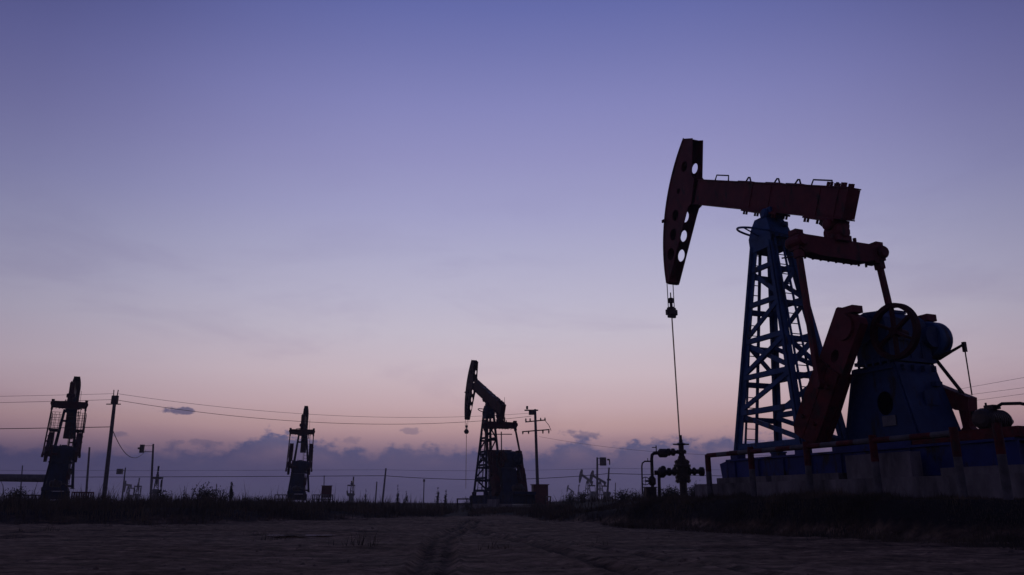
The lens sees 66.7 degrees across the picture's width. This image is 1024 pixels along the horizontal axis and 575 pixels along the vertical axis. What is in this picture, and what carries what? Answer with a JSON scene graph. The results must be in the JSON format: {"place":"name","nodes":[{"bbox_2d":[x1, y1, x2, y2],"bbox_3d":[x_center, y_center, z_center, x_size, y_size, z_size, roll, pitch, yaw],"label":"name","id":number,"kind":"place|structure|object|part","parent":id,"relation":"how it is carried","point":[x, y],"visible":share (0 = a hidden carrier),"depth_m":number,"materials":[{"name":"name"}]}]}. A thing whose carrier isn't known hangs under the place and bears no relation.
{"place":"outdoors","nodes":[
{"label":"outdoors","id":0,"kind":"place"},
{"bbox_2d":[0,497,1023,574],"bbox_3d":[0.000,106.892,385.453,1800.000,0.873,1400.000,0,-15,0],"label":"ground","id":1,"kind":"structure","parent":0,"point":[424,551],"depth_m":11.20,"materials":[{"name":"soil"}]},
{"bbox_2d":[0,486,31,499],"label":"shrub","id":2,"kind":"object","parent":1,"relation":"on","point":[20,493],"visible":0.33,"depth_m":38.59,"materials":[{"name":"black plant"}]},
{"bbox_2d":[0,474,45,481],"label":"elevated pipe","id":3,"kind":"object","parent":1,"relation":"on","point":[22,477],"visible":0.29,"depth_m":70.81,"materials":[{"name":"metal"}]},
{"bbox_2d":[40,376,87,498],"bbox_3d":[-35.663,11.569,62.212,2.622,10.527,12.613,8,-17,-26],"label":"pumpjack","id":4,"kind":"object","parent":1,"relation":"on","point":[62,459],"visible":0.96,"depth_m":60.44,"materials":[{"name":"red paint"}]},
{"bbox_2d":[71,492,93,497],"bbox_3d":[-32.286,15.905,58.372,1.548,1.096,0.080,14,-21,-41],"label":"railing","id":5,"kind":"object","parent":1,"relation":"on","point":[83,494],"visible":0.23,"depth_m":58.51,"materials":[{"name":"black metal"}]},
{"bbox_2d":[85,447,89,493],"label":"utility pole","id":6,"kind":"object","parent":1,"relation":"on","point":[87,477],"visible":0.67,"depth_m":97.30,"materials":[{"name":"concrete"}]},
{"bbox_2d":[102,390,120,498],"bbox_3d":[-30.636,12.118,58.901,1.100,8.739,0.340,0,-15,0],"label":"utility pole","id":7,"kind":"object","parent":1,"relation":"on","point":[114,400],"visible":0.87,"depth_m":58.91,"materials":[{"name":"concrete"}]},
{"bbox_2d":[0,427,96,428],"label":"overhead wire","id":8,"kind":"object","parent":7,"relation":"attached to","point":[39,428],"visible":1,"depth_m":59.50,"materials":[{"name":"black rubber"}]},
{"bbox_2d":[0,399,110,402],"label":"overhead wire","id":9,"kind":"object","parent":7,"relation":"attached to","point":[47,401],"visible":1,"depth_m":60.03,"materials":[{"name":"black metal"}]},
{"bbox_2d":[113,431,145,457],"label":"overhead wire","id":10,"kind":"object","parent":7,"relation":"attached to","point":[121,447],"visible":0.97,"depth_m":67.10,"materials":[{"name":"black rubber"}]},
{"bbox_2d":[122,394,525,417],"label":"overhead wire","id":11,"kind":"object","parent":7,"relation":"attached to","point":[315,414],"visible":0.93,"depth_m":65.56,"materials":[{"name":"black metal"}]},
{"bbox_2d":[119,400,529,423],"bbox_3d":[-14.405,10.941,66.488,35.353,1.394,0.033,7,-17,-22],"label":"overhead wire","id":12,"kind":"object","parent":7,"relation":"attached to","point":[298,421],"visible":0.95,"depth_m":64.46,"materials":[{"name":"black metal"}]},
{"bbox_2d":[116,468,125,500],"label":"lamp post","id":13,"kind":"object","parent":1,"relation":"on","point":[119,472],"visible":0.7,"depth_m":165.04,"materials":[{"name":"metal"}]},
{"bbox_2d":[123,481,135,498],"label":"pumpjack","id":14,"kind":"object","parent":1,"relation":"on","point":[129,487],"visible":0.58,"depth_m":241.41,"materials":[{"name":"metal"}]},
{"bbox_2d":[133,478,141,500],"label":"pumpjack","id":15,"kind":"object","parent":1,"relation":"on","point":[137,494],"visible":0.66,"depth_m":229.96,"materials":[{"name":"metal"}]},
{"bbox_2d":[138,444,153,499],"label":"lamp post","id":16,"kind":"object","parent":1,"relation":"on","point":[141,448],"visible":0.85,"depth_m":92.79,"materials":[{"name":"metal"}]},
{"bbox_2d":[149,466,162,498],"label":"pumpjack","id":17,"kind":"object","parent":1,"relation":"on","point":[156,478],"visible":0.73,"depth_m":134.24,"materials":[{"name":"metal"}]},
{"bbox_2d":[156,489,172,500],"bbox_3d":[-17.455,10.485,38.752,1.105,0.905,0.994,12,-19,-37],"label":"shrub","id":18,"kind":"object","parent":1,"relation":"on","point":[163,494],"visible":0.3,"depth_m":38.73,"materials":[{"name":"black plant"}]},
{"bbox_2d":[187,481,224,499],"bbox_3d":[-15.928,10.796,40.564,2.003,1.370,1.596,0,-15,0],"label":"shrub","id":19,"kind":"object","parent":1,"relation":"on","point":[206,491],"visible":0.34,"depth_m":40.54,"materials":[{"name":"black plant"}]},
{"bbox_2d":[226,482,234,500],"bbox_3d":[-15.726,11.579,43.549,0.586,1.415,0.508,-6,-17,21],"label":"tall weed","id":20,"kind":"object","parent":1,"relation":"on","point":[231,491],"visible":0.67,"depth_m":43.51,"materials":[{"name":"black plant"}]},
{"bbox_2d":[285,406,314,500],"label":"pumpjack","id":21,"kind":"object","parent":1,"relation":"on","point":[299,480],"visible":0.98,"depth_m":75.16,"materials":[{"name":"black paint"}]},
{"bbox_2d":[312,494,332,502],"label":"railing","id":22,"kind":"object","parent":1,"relation":"on","point":[323,496],"visible":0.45,"depth_m":81.56,"materials":[{"name":"black metal"}]},
{"bbox_2d":[321,475,332,497],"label":"control cabinet","id":23,"kind":"object","parent":1,"relation":"on","point":[326,489],"visible":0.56,"depth_m":82.87,"materials":[{"name":"grey metal"}]},
{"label":"door","id":24,"kind":"part","parent":23,"relation":"part of","materials":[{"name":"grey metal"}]},
{"bbox_2d":[346,477,354,500],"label":"pumpjack","id":25,"kind":"object","parent":1,"relation":"on","point":[350,494],"visible":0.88,"depth_m":191.81,"materials":[{"name":"metal"}]},
{"bbox_2d":[381,468,386,501],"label":"utility pole","id":26,"kind":"object","parent":1,"relation":"on","point":[384,485],"visible":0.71,"depth_m":145.23,"materials":[{"name":"concrete"}]},
{"bbox_2d":[19,470,172,470],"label":"overhead wire","id":27,"kind":"object","parent":26,"relation":"attached to","point":[103,470],"visible":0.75,"depth_m":150.57,"materials":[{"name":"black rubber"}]},
{"bbox_2d":[179,475,383,476],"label":"overhead wire","id":28,"kind":"object","parent":26,"relation":"attached to","point":[251,476],"visible":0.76,"depth_m":145.79,"materials":[{"name":"black metal"}]},
{"bbox_2d":[392,473,607,479],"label":"overhead wire","id":29,"kind":"object","parent":26,"relation":"attached to","point":[484,479],"visible":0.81,"depth_m":145.71,"materials":[{"name":"black metal"}]},
{"bbox_2d":[420,468,602,470],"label":"overhead wire","id":30,"kind":"object","parent":26,"relation":"attached to","point":[441,470],"visible":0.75,"depth_m":146.11,"materials":[{"name":"black metal"}]},
{"bbox_2d":[436,487,440,506],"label":"tall weed","id":31,"kind":"object","parent":1,"relation":"on","point":[437,496],"visible":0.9,"depth_m":67.55,"materials":[{"name":"black plant"}]},
{"bbox_2d":[443,491,447,506],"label":"tall weed","id":32,"kind":"object","parent":1,"relation":"on","point":[445,503],"visible":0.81,"depth_m":67.53,"materials":[{"name":"black plant"}]},
{"bbox_2d":[456,498,472,509],"bbox_3d":[-3.437,15.745,56.342,0.080,0.896,1.488,-15,-21,43],"label":"railing","id":33,"kind":"object","parent":1,"relation":"on","point":[471,499],"visible":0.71,"depth_m":56.23,"materials":[{"name":"metal"}]},
{"bbox_2d":[460,496,472,509],"bbox_3d":[-2.951,13.928,50.121,0.832,0.911,0.869,14,-21,-41],"label":"shrub","id":34,"kind":"object","parent":1,"relation":"on","point":[466,503],"visible":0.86,"depth_m":50.05,"materials":[{"name":"black plant"}]},
{"bbox_2d":[461,499,529,508],"bbox_3d":[-0.907,17.070,60.302,3.000,1.240,9.600,7,-17,-23],"label":"concrete foundation","id":35,"kind":"object","parent":1,"relation":"on","point":[494,502],"visible":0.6,"depth_m":58.28,"materials":[{"name":"grey concrete"}]},
{"bbox_2d":[464,360,535,503],"bbox_3d":[-1.506,11.231,63.314,2.980,12.308,12.613,7,-17,-23],"label":"pumpjack","id":36,"kind":"object","parent":35,"relation":"on","point":[506,480],"visible":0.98,"depth_m":61.76,"materials":[{"name":"red paint"}]},
{"bbox_2d":[0,478,1023,550],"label":"grass","id":37,"kind":"structure","parent":1,"relation":"on","point":[550,511],"depth_m":23.24,"materials":[{"name":"black plant"}]},
{"bbox_2d":[522,406,550,483],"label":"utility pole","id":38,"kind":"object","parent":1,"relation":"on","point":[533,412],"visible":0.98,"depth_m":72.94,"materials":[{"name":"concrete"}]},
{"bbox_2d":[539,436,770,455],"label":"overhead wire","id":39,"kind":"object","parent":38,"relation":"attached to","point":[653,451],"visible":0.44,"depth_m":65.65,"materials":[{"name":"black metal"}]},
{"bbox_2d":[530,484,548,504],"bbox_3d":[2.143,16.092,59.877,1.288,1.810,0.978,3,-16,-11],"label":"control cabinet","id":40,"kind":"object","parent":1,"relation":"on","point":[541,490],"visible":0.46,"depth_m":59.56,"materials":[{"name":"grey metal"}]},
{"bbox_3d":[2.225,15.868,59.518,0.920,1.160,0.030,3,-16,-11],"label":"door","id":41,"kind":"part","parent":40,"relation":"part of","materials":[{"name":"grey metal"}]},
{"bbox_2d":[562,491,576,503],"bbox_3d":[3.587,13.088,48.218,1.056,0.855,1.491,0,-15,0],"label":"shrub","id":42,"kind":"object","parent":1,"relation":"on","point":[567,499],"visible":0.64,"depth_m":48.22,"materials":[{"name":"black plant"}]},
{"bbox_2d":[567,485,576,500],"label":"pumpjack","id":43,"kind":"object","parent":1,"relation":"on","point":[571,490],"visible":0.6,"depth_m":406.03,"materials":[{"name":"metal"}]},
{"bbox_2d":[579,469,598,498],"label":"pumpjack","id":44,"kind":"object","parent":1,"relation":"on","point":[581,474],"visible":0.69,"depth_m":261.54,"materials":[{"name":"metal"}]},
{"bbox_2d":[589,470,610,499],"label":"pumpjack","id":45,"kind":"object","parent":1,"relation":"on","point":[592,475],"visible":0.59,"depth_m":242.26,"materials":[{"name":"metal"}]},
{"bbox_2d":[596,457,609,499],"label":"lamp post","id":46,"kind":"object","parent":1,"relation":"on","point":[602,461],"visible":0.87,"depth_m":146.04,"materials":[{"name":"metal"}]},
{"bbox_2d":[606,468,610,500],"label":"utility pole","id":47,"kind":"object","parent":1,"relation":"on","point":[608,479],"visible":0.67,"depth_m":145.40,"materials":[{"name":"concrete"}]},
{"bbox_2d":[610,473,713,475],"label":"overhead wire","id":48,"kind":"object","parent":47,"relation":"attached to","point":[650,474],"visible":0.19,"depth_m":145.89,"materials":[{"name":"black metal"}]},
{"bbox_2d":[612,489,636,500],"bbox_3d":[6.054,10.832,40.604,1.906,0.736,1.549,0,-15,0],"label":"shrub","id":49,"kind":"object","parent":1,"relation":"on","point":[619,494],"visible":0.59,"depth_m":40.47,"materials":[{"name":"black plant"}]},
{"bbox_2d":[624,492,643,499],"bbox_3d":[5.748,9.839,36.669,1.224,0.580,1.142,0,-15,0],"label":"shrub","id":50,"kind":"object","parent":1,"relation":"on","point":[633,493],"visible":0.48,"depth_m":36.60,"materials":[{"name":"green plant"}]},
{"bbox_2d":[643,487,657,497],"bbox_3d":[4.386,6.567,24.641,0.380,0.478,0.340,2,-16,-8],"label":"meter box","id":51,"kind":"object","parent":1,"relation":"on","point":[652,490],"visible":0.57,"depth_m":24.53,"materials":[{"name":"metal"}]},
{"bbox_2d":[657,485,687,496],"bbox_3d":[6.746,8.659,32.719,1.324,0.795,1.410,0,-15,0],"label":"shrub","id":52,"kind":"object","parent":1,"relation":"on","point":[668,489],"visible":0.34,"depth_m":32.83,"materials":[{"name":"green plant"}]},
{"bbox_2d":[641,435,704,497],"bbox_3d":[5.161,5.793,25.015,2.063,2.051,0.533,0,-15,0],"label":"wellhead","id":53,"kind":"object","parent":1,"relation":"on","point":[682,470],"visible":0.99,"depth_m":24.89,"materials":[{"name":"metal"}]},
{"bbox_2d":[687,481,696,494],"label":"shrub","id":54,"kind":"object","parent":1,"relation":"on","point":[691,490],"visible":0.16,"depth_m":32.76,"materials":[{"name":"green plant"}]},
{"bbox_2d":[694,451,1023,497],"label":"concrete foundation","id":55,"kind":"object","parent":1,"relation":"on","point":[900,470],"visible":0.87,"depth_m":15.81,"materials":[{"name":"grey concrete"}]},
{"bbox_2d":[662,138,1023,477],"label":"pumpjack","id":56,"kind":"object","parent":55,"relation":"on","point":[896,385],"visible":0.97,"depth_m":19.21,"materials":[{"name":"red paint"}]},
{"bbox_2d":[705,422,1013,499],"bbox_3d":[6.673,3.997,16.630,0.148,1.440,8.318,6,-17,-21],"label":"guard rail","id":57,"kind":"object","parent":1,"relation":"on","point":[952,433],"visible":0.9,"depth_m":15.30,"materials":[{"name":"metal"}]},
{"bbox_2d":[0,0,1023,502],"label":"sky","id":58,"kind":"structure","parent":0,"point":[340,208],"materials":[{"name":"purple"}]},
{"bbox_2d":[577,490,588,502],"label":"shrub","id":59,"kind":"object","parent":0,"point":[580,497],"visible":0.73,"depth_m":43.37,"materials":[{"name":"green plant"}]}
]}

